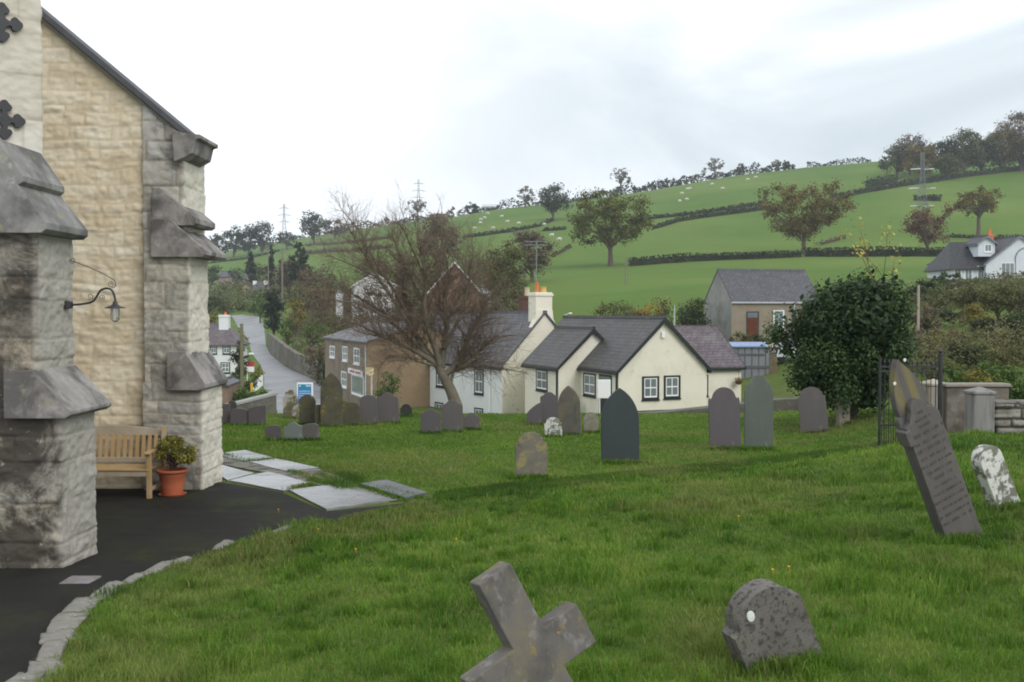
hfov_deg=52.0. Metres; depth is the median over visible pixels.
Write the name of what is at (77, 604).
kerb stone
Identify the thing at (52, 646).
kerb stone
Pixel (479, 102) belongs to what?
sky
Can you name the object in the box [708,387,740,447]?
headstone
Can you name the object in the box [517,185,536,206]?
tree
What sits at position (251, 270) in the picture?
conifer
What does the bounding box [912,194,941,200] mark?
hedge
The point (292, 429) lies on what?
headstone
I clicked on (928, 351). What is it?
shrub
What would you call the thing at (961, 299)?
shrub
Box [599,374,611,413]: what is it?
door
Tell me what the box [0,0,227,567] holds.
church
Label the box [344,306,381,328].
shrub
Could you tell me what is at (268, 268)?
telegraph pole
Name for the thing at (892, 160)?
tree
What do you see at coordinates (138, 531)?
path
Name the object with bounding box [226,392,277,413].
road end wall
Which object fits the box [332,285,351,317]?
shrub
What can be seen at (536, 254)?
telegraph pole
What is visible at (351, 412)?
headstone
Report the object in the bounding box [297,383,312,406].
blue sign
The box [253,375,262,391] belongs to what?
white railing
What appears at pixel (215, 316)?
shrub
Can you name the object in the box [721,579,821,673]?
headstone
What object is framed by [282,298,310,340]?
shrub
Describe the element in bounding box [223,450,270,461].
paving slab
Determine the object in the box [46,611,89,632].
kerb stone
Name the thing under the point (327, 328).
slope greenery
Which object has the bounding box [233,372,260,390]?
shrub
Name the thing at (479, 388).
window
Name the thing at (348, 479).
path weeds
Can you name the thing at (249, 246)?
tree
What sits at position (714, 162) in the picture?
tree
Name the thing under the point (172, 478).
potted plant
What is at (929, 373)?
shrub
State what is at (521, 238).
tree
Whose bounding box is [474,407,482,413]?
window
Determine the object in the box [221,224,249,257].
tree
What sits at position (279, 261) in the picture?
conifer
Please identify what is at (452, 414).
headstone
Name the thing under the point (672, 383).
window
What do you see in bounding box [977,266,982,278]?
window
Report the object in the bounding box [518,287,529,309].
brick chimney house
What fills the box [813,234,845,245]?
hedge
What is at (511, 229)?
hedge
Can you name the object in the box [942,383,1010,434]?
boundary wall
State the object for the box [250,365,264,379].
shrub
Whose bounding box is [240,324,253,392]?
telegraph pole
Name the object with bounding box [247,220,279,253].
tree
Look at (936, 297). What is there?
shrub
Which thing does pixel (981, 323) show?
shrub
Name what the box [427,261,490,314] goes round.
brick gable house
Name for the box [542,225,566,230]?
hedge
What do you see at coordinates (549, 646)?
cross gravestone
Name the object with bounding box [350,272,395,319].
pale house
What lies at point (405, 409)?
headstone
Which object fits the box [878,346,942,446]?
iron gate
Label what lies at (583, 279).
ground
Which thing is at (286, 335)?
shrub
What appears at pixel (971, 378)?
shrub
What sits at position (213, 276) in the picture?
shrub
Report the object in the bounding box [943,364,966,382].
shrub
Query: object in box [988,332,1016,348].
shrub
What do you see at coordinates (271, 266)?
conifer
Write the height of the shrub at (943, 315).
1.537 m
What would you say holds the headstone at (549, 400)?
on the ground at (583, 279)
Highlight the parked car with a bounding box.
[770,339,795,361]
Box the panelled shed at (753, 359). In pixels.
[729,342,776,377]
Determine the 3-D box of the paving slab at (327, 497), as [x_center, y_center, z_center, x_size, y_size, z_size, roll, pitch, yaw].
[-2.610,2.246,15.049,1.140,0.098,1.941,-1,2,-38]
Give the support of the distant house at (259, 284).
on the ground at (583, 279)
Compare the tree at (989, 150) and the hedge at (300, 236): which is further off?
the hedge at (300, 236)
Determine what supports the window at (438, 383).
in the white house at (538, 317)
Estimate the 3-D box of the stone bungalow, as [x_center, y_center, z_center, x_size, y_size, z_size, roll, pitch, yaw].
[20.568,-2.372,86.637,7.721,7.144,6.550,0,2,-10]
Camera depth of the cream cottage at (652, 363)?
55.24 m
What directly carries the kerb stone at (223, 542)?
on the ground at (583, 279)
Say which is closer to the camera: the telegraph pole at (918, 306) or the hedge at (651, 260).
the telegraph pole at (918, 306)
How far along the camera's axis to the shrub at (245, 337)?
117.95 m
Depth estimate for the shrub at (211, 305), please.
189.66 m
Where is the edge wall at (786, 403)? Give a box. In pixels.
[638,397,826,413]
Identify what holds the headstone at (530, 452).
on the ground at (583, 279)
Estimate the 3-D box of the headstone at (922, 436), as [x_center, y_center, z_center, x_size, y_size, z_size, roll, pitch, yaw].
[3.861,1.163,9.435,1.095,2.033,0.185,-1,2,-20]
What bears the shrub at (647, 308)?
on the ground at (583, 279)
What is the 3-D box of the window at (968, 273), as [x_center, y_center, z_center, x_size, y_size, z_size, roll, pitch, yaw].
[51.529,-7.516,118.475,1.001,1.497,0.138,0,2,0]
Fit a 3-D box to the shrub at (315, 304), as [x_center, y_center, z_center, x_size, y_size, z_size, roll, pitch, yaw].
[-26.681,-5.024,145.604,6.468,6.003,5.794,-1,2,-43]
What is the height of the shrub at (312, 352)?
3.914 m
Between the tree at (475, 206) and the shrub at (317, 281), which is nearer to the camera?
the shrub at (317, 281)
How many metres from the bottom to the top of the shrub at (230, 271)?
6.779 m
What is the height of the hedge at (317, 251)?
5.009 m
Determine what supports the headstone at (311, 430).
on the ground at (583, 279)
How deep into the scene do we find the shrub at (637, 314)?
86.05 m
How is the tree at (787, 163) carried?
on the ground at (583, 279)
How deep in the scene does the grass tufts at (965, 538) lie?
9.43 m
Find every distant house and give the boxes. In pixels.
[218,271,236,286]
[247,281,269,292]
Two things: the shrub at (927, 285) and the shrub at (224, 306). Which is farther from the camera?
the shrub at (224, 306)
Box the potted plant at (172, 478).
[154,435,198,496]
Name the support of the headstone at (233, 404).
on the ground at (583, 279)
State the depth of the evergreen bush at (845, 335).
26.65 m
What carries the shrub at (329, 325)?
on the ground at (583, 279)
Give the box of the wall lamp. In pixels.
[63,258,124,321]
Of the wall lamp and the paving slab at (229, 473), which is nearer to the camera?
the wall lamp
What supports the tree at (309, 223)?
on the ground at (583, 279)
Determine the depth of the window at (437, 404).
68.56 m
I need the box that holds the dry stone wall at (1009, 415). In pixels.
[994,399,1023,434]
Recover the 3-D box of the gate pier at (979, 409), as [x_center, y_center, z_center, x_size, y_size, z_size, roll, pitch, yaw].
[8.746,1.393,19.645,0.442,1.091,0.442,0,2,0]
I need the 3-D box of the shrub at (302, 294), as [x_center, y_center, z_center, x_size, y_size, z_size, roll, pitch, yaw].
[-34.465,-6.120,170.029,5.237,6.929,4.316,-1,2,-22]
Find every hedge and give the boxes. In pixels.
[209,248,279,262]
[225,230,329,250]
[300,244,391,254]
[303,235,390,245]
[341,206,454,230]
[456,197,598,215]
[462,217,553,237]
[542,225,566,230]
[550,243,571,256]
[601,168,705,196]
[627,249,802,265]
[646,200,769,218]
[652,205,765,228]
[706,162,795,179]
[801,246,944,256]
[807,157,870,166]
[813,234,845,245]
[827,164,1023,198]
[854,173,903,188]
[911,278,981,287]
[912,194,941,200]
[946,233,1023,237]
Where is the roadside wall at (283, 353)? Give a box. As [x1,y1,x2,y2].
[267,333,324,384]
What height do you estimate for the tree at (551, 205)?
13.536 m
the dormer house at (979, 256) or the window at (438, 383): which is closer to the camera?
the window at (438, 383)
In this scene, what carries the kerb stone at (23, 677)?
on the ground at (583, 279)
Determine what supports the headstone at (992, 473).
on the ground at (583, 279)
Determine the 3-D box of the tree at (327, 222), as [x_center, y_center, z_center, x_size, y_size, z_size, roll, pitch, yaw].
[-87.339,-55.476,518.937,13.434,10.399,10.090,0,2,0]
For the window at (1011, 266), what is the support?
in the dormer house at (979, 256)
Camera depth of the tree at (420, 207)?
563.00 m
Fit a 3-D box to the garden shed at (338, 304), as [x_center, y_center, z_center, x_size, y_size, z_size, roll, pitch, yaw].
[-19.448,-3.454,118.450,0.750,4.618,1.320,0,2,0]
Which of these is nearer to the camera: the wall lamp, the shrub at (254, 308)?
the wall lamp
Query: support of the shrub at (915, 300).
on the ground at (583, 279)
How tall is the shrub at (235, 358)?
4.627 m
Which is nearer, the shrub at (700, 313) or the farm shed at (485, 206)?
the shrub at (700, 313)
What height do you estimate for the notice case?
2.490 m
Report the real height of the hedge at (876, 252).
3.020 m
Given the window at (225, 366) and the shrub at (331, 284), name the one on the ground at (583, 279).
the shrub at (331, 284)
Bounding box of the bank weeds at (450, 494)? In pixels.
[342,441,892,518]
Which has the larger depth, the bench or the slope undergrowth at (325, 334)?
the slope undergrowth at (325, 334)
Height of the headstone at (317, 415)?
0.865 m
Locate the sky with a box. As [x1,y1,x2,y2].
[41,0,1023,251]
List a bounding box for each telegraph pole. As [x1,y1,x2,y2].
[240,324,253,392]
[268,243,268,317]
[278,249,283,325]
[525,241,547,281]
[625,257,626,284]
[917,285,919,336]
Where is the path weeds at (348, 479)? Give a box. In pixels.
[224,452,432,501]
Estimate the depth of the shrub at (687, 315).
83.11 m
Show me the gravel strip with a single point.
(244, 465)
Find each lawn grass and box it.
[25,426,1023,681]
[222,408,896,493]
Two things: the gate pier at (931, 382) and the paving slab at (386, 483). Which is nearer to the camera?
the paving slab at (386, 483)
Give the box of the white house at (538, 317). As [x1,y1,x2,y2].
[427,282,555,413]
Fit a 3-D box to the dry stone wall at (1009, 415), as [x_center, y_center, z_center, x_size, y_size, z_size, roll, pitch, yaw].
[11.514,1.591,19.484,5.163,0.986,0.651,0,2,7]
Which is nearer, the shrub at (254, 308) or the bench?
the bench
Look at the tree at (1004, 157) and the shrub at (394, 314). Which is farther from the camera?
the tree at (1004, 157)
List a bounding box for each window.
[210,346,216,354]
[220,362,229,373]
[222,346,229,354]
[329,345,334,358]
[341,371,346,388]
[342,346,347,362]
[353,348,359,365]
[435,373,443,388]
[435,402,442,408]
[473,369,483,395]
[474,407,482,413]
[535,369,547,392]
[582,372,595,397]
[641,376,659,400]
[663,375,680,399]
[773,310,783,327]
[964,270,972,278]
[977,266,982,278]
[984,244,992,252]
[1001,263,1014,277]
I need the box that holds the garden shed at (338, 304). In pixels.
[335,290,342,315]
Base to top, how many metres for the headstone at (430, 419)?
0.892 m
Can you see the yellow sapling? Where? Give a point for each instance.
(866, 247)
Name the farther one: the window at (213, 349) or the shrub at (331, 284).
the shrub at (331, 284)
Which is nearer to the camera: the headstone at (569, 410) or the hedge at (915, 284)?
the headstone at (569, 410)
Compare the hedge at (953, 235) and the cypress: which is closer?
the cypress
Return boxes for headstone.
[222,404,229,423]
[228,401,236,409]
[230,408,247,423]
[248,405,265,424]
[265,425,281,440]
[283,389,298,417]
[283,422,302,439]
[299,394,315,424]
[302,423,319,438]
[315,405,320,423]
[320,373,342,426]
[343,402,361,425]
[360,395,377,424]
[377,392,399,421]
[400,404,411,414]
[420,408,440,433]
[442,400,462,430]
[463,413,479,428]
[515,432,546,478]
[527,402,541,423]
[540,392,558,421]
[544,417,561,436]
[558,386,581,434]
[583,412,598,432]
[601,388,638,460]
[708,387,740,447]
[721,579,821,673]
[744,374,772,446]
[797,387,828,432]
[836,390,849,425]
[889,358,981,537]
[971,444,1019,508]
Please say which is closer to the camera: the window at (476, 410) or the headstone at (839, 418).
the headstone at (839, 418)
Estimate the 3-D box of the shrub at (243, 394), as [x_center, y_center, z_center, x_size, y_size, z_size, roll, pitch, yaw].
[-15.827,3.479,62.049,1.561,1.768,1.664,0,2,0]
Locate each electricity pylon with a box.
[276,204,291,237]
[413,180,424,215]
[909,152,935,230]
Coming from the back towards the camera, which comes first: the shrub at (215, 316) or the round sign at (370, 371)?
the shrub at (215, 316)
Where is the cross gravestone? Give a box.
[460,561,595,681]
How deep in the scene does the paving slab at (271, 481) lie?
16.50 m
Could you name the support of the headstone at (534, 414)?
on the ground at (583, 279)
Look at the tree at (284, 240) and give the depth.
518.68 m
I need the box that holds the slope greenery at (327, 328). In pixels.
[297,283,419,383]
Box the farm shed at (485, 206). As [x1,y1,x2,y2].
[482,204,498,211]
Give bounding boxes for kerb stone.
[5,670,48,681]
[26,658,63,675]
[36,638,69,660]
[39,629,74,644]
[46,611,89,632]
[61,597,104,612]
[89,581,128,597]
[124,572,145,583]
[144,560,176,575]
[174,556,191,564]
[210,539,234,552]
[266,524,294,533]
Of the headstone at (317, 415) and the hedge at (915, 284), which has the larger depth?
the hedge at (915, 284)
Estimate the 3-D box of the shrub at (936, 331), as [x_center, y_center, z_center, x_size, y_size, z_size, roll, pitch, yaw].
[21.803,0.147,51.993,2.165,1.527,1.824,0,2,0]
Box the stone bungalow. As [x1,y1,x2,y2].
[704,269,818,341]
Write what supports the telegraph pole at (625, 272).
on the ground at (583, 279)
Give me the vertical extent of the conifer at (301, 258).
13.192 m
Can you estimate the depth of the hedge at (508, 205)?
483.88 m
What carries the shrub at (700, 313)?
on the ground at (583, 279)
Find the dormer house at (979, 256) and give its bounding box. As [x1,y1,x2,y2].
[923,228,1023,278]
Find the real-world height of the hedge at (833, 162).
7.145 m
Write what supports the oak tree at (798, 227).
on the ground at (583, 279)
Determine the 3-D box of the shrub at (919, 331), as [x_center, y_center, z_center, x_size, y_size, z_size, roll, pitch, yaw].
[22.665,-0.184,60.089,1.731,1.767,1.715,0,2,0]
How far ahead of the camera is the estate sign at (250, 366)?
92.09 m
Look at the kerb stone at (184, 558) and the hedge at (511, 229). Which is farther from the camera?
the hedge at (511, 229)
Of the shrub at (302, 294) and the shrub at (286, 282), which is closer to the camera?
the shrub at (302, 294)
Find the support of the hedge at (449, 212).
on the ground at (583, 279)
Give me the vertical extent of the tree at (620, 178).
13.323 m
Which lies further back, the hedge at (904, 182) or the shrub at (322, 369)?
the hedge at (904, 182)
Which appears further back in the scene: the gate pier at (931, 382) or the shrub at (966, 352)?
the shrub at (966, 352)
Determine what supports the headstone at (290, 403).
on the ground at (583, 279)
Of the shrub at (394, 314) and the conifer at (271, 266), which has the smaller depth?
the shrub at (394, 314)
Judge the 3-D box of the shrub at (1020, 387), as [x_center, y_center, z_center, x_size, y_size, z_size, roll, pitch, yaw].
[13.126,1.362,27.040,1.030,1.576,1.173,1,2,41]
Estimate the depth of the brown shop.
69.50 m
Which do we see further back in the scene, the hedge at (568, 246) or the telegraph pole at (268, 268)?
the hedge at (568, 246)
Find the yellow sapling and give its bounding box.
[840,217,902,289]
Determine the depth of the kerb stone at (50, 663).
6.26 m
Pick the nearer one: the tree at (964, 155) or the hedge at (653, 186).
the tree at (964, 155)
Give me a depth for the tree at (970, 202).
226.62 m
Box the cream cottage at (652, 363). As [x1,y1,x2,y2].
[521,315,745,413]
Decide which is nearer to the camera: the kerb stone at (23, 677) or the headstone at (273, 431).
the kerb stone at (23, 677)
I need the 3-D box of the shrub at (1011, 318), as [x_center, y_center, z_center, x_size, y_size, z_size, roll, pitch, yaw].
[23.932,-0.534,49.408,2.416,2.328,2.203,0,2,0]
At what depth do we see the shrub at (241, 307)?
239.35 m
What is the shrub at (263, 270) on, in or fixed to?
on the ground at (583, 279)
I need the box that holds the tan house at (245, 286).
[239,283,250,291]
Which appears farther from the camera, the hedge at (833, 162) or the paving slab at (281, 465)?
the hedge at (833, 162)
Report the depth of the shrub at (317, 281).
188.75 m
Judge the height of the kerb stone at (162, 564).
0.076 m
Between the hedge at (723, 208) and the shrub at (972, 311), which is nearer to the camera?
the shrub at (972, 311)
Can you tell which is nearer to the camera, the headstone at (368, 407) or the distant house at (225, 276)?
the headstone at (368, 407)
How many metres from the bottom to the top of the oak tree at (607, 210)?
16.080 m
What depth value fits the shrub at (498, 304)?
97.54 m
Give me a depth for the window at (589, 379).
55.21 m
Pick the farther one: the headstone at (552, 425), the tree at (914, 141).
the tree at (914, 141)
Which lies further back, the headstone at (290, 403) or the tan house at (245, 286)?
the tan house at (245, 286)
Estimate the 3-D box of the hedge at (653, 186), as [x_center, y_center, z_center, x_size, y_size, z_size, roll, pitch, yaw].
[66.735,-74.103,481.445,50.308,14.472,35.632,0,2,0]
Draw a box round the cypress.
[260,282,286,334]
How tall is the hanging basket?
0.868 m
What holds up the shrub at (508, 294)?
on the ground at (583, 279)
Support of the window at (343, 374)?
in the brown shop
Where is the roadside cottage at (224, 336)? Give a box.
[208,312,250,375]
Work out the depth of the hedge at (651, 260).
203.76 m
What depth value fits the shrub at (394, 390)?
62.88 m
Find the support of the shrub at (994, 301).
on the ground at (583, 279)
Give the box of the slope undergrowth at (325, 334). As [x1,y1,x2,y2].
[286,265,527,384]
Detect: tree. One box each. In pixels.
[209,233,229,253]
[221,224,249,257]
[232,224,266,255]
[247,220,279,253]
[261,174,553,406]
[275,231,297,249]
[296,210,326,242]
[323,218,346,237]
[405,199,426,220]
[414,210,463,276]
[462,202,480,211]
[474,240,529,305]
[478,256,501,289]
[502,228,559,281]
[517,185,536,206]
[536,181,573,219]
[566,187,656,265]
[610,167,630,194]
[703,157,724,178]
[736,163,744,171]
[754,177,858,254]
[770,159,781,170]
[782,159,790,167]
[878,160,890,170]
[881,143,910,175]
[890,133,932,174]
[898,202,957,249]
[899,144,941,177]
[928,136,956,174]
[930,154,964,179]
[942,126,988,173]
[949,185,1005,235]
[964,135,1003,169]
[980,120,1023,167]
[993,110,1023,170]
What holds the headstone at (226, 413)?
on the ground at (583, 279)
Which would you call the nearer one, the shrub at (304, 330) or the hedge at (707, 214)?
the shrub at (304, 330)
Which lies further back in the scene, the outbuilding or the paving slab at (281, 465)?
the outbuilding
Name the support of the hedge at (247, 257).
on the ground at (583, 279)
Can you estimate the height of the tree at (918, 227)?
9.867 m
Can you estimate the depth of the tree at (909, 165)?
351.74 m
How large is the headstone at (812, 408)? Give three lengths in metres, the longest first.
1.424 x 0.674 x 0.060 m
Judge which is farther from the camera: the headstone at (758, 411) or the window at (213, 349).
the window at (213, 349)
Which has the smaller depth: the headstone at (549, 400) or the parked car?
the headstone at (549, 400)
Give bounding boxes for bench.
[95,425,166,498]
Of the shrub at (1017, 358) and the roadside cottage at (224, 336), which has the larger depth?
the roadside cottage at (224, 336)
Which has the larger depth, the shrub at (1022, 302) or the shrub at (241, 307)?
the shrub at (241, 307)
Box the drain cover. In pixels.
[59,576,100,583]
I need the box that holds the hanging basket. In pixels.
[735,370,742,384]
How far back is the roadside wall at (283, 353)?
110.83 m
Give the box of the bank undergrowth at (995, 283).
[903,271,1023,381]
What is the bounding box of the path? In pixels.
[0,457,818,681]
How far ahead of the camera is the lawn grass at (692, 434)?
22.68 m
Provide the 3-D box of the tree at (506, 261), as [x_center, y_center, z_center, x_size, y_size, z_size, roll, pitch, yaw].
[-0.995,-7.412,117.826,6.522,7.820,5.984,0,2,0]
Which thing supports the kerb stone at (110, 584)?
on the ground at (583, 279)
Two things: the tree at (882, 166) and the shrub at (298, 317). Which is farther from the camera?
the tree at (882, 166)
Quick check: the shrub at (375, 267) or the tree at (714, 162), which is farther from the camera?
the tree at (714, 162)
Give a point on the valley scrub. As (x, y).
(241, 292)
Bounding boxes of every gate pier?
[920,379,944,420]
[963,386,996,433]
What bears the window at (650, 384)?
in the cream cottage at (652, 363)
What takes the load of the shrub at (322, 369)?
on the ground at (583, 279)
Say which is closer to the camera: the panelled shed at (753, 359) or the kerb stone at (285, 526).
the kerb stone at (285, 526)
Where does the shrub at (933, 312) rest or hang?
on the ground at (583, 279)
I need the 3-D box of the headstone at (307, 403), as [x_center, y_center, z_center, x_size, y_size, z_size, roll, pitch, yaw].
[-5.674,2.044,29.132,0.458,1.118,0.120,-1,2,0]
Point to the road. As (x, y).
(281, 379)
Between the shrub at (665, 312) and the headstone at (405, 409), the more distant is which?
the shrub at (665, 312)
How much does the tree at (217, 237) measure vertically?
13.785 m
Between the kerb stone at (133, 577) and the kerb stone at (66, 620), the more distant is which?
the kerb stone at (133, 577)
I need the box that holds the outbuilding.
[221,376,239,403]
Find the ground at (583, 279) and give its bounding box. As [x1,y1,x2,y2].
[47,155,1023,681]
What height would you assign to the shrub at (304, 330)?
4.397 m
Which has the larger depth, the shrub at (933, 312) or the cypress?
the cypress
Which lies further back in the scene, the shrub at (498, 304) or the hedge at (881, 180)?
the hedge at (881, 180)
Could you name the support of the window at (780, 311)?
in the stone bungalow
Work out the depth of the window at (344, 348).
74.45 m
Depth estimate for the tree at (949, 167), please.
345.13 m
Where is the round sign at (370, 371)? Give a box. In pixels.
[365,367,373,394]
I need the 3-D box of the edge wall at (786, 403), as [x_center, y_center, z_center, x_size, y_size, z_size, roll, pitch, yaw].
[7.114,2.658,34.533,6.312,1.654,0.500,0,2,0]
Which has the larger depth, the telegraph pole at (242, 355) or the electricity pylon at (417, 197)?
the electricity pylon at (417, 197)
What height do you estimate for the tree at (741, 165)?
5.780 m
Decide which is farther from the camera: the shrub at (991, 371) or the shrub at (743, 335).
the shrub at (743, 335)
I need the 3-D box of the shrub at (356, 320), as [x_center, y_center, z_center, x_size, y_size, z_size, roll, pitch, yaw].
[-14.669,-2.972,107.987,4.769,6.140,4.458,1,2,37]
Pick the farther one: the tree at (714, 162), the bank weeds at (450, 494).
the tree at (714, 162)
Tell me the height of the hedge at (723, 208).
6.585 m
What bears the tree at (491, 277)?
on the ground at (583, 279)
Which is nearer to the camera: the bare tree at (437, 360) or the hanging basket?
the bare tree at (437, 360)
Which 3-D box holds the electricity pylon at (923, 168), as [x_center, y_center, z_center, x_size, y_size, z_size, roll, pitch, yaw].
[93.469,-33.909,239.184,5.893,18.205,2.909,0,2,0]
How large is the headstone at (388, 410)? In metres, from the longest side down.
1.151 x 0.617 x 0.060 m
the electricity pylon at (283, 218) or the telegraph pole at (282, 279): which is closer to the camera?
the telegraph pole at (282, 279)
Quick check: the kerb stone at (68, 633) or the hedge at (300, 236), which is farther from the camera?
the hedge at (300, 236)
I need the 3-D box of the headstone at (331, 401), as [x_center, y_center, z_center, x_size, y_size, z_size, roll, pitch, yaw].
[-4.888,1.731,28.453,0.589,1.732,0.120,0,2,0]
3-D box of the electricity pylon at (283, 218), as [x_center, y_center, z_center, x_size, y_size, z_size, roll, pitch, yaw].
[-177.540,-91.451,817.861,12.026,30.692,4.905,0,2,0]
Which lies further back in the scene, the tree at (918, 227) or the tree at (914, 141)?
the tree at (914, 141)
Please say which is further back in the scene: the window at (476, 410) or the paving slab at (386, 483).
the window at (476, 410)
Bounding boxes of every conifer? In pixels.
[244,251,257,286]
[266,245,276,291]
[275,259,283,299]
[287,242,313,297]
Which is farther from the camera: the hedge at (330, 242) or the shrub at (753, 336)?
the hedge at (330, 242)
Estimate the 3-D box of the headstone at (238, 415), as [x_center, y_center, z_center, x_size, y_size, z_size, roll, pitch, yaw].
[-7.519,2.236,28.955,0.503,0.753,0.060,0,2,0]
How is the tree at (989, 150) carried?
on the ground at (583, 279)
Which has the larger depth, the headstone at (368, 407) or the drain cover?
the headstone at (368, 407)
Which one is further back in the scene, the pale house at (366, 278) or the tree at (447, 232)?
the tree at (447, 232)
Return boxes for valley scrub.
[208,272,298,312]
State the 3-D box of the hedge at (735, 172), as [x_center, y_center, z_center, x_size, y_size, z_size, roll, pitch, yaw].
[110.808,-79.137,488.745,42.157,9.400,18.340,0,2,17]
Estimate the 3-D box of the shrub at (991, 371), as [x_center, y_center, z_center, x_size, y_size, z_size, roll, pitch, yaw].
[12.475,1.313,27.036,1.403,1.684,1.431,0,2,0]
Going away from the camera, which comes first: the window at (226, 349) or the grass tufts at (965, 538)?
the grass tufts at (965, 538)
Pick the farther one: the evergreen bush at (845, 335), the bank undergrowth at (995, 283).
the bank undergrowth at (995, 283)
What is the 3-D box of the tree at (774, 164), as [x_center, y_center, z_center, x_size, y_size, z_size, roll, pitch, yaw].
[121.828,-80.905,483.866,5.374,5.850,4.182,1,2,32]
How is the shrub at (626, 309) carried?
on the ground at (583, 279)
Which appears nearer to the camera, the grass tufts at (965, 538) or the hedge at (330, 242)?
the grass tufts at (965, 538)
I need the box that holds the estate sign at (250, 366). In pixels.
[247,361,253,379]
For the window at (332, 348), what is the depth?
79.01 m
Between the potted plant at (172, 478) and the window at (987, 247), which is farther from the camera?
the window at (987, 247)
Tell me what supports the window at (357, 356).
in the brown shop
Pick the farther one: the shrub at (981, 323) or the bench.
the shrub at (981, 323)
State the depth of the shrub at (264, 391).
60.09 m
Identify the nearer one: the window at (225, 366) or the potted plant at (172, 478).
the potted plant at (172, 478)
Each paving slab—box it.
[222,465,253,481]
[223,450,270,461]
[229,471,307,491]
[249,459,318,470]
[289,485,392,510]
[360,480,426,497]
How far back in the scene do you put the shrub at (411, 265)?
159.09 m
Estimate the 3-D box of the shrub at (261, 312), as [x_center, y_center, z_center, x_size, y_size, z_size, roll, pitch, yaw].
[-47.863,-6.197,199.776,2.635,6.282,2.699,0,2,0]
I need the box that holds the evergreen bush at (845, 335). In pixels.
[755,266,924,418]
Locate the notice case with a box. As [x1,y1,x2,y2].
[597,380,610,412]
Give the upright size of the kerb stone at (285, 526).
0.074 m
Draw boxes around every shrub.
[207,295,221,322]
[208,264,221,287]
[208,310,218,322]
[216,292,238,315]
[227,267,245,282]
[228,340,250,384]
[232,385,255,400]
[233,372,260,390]
[235,302,248,310]
[235,328,248,348]
[243,261,267,280]
[247,302,258,315]
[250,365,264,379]
[253,389,270,395]
[254,292,265,322]
[273,258,298,299]
[276,317,295,345]
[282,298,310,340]
[284,282,311,313]
[290,267,336,298]
[294,283,335,322]
[297,320,326,350]
[300,344,324,382]
[312,357,324,385]
[319,263,349,296]
[325,313,345,334]
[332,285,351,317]
[344,283,390,323]
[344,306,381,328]
[353,256,393,275]
[373,371,402,403]
[374,301,403,321]
[389,252,419,288]
[467,291,509,310]
[497,287,523,310]
[590,300,642,315]
[624,310,650,315]
[630,296,672,315]
[649,302,673,320]
[652,297,702,324]
[685,297,711,324]
[728,330,751,341]
[746,332,766,341]
[903,289,916,303]
[903,324,924,339]
[906,278,938,299]
[910,306,943,333]
[910,359,949,379]
[911,334,939,359]
[923,287,955,307]
[930,271,964,283]
[932,329,972,350]
[938,308,964,326]
[942,285,981,310]
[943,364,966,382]
[944,340,988,368]
[956,366,1002,382]
[958,302,995,323]
[965,359,1022,398]
[968,316,1003,341]
[974,279,1023,321]
[982,346,1023,369]
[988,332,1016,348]
[998,308,1023,346]
[998,363,1023,398]
[1005,290,1023,313]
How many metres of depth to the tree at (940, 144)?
354.94 m
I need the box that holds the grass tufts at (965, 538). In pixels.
[222,414,1023,681]
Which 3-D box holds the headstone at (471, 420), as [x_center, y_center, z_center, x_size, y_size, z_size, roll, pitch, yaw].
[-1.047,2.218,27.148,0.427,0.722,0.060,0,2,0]
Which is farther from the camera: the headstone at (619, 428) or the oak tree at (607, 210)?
the oak tree at (607, 210)
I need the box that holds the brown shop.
[323,321,448,407]
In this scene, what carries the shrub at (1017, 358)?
on the ground at (583, 279)
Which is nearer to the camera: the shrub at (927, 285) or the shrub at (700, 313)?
the shrub at (700, 313)
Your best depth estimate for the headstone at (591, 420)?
26.42 m
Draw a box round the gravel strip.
[222,456,398,500]
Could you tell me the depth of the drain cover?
9.05 m
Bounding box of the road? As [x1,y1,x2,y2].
[232,315,320,413]
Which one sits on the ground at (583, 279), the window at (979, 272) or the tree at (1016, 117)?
the tree at (1016, 117)
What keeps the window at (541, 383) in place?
in the cream cottage at (652, 363)
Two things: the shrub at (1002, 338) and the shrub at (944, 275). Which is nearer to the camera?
the shrub at (1002, 338)
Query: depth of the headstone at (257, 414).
28.86 m

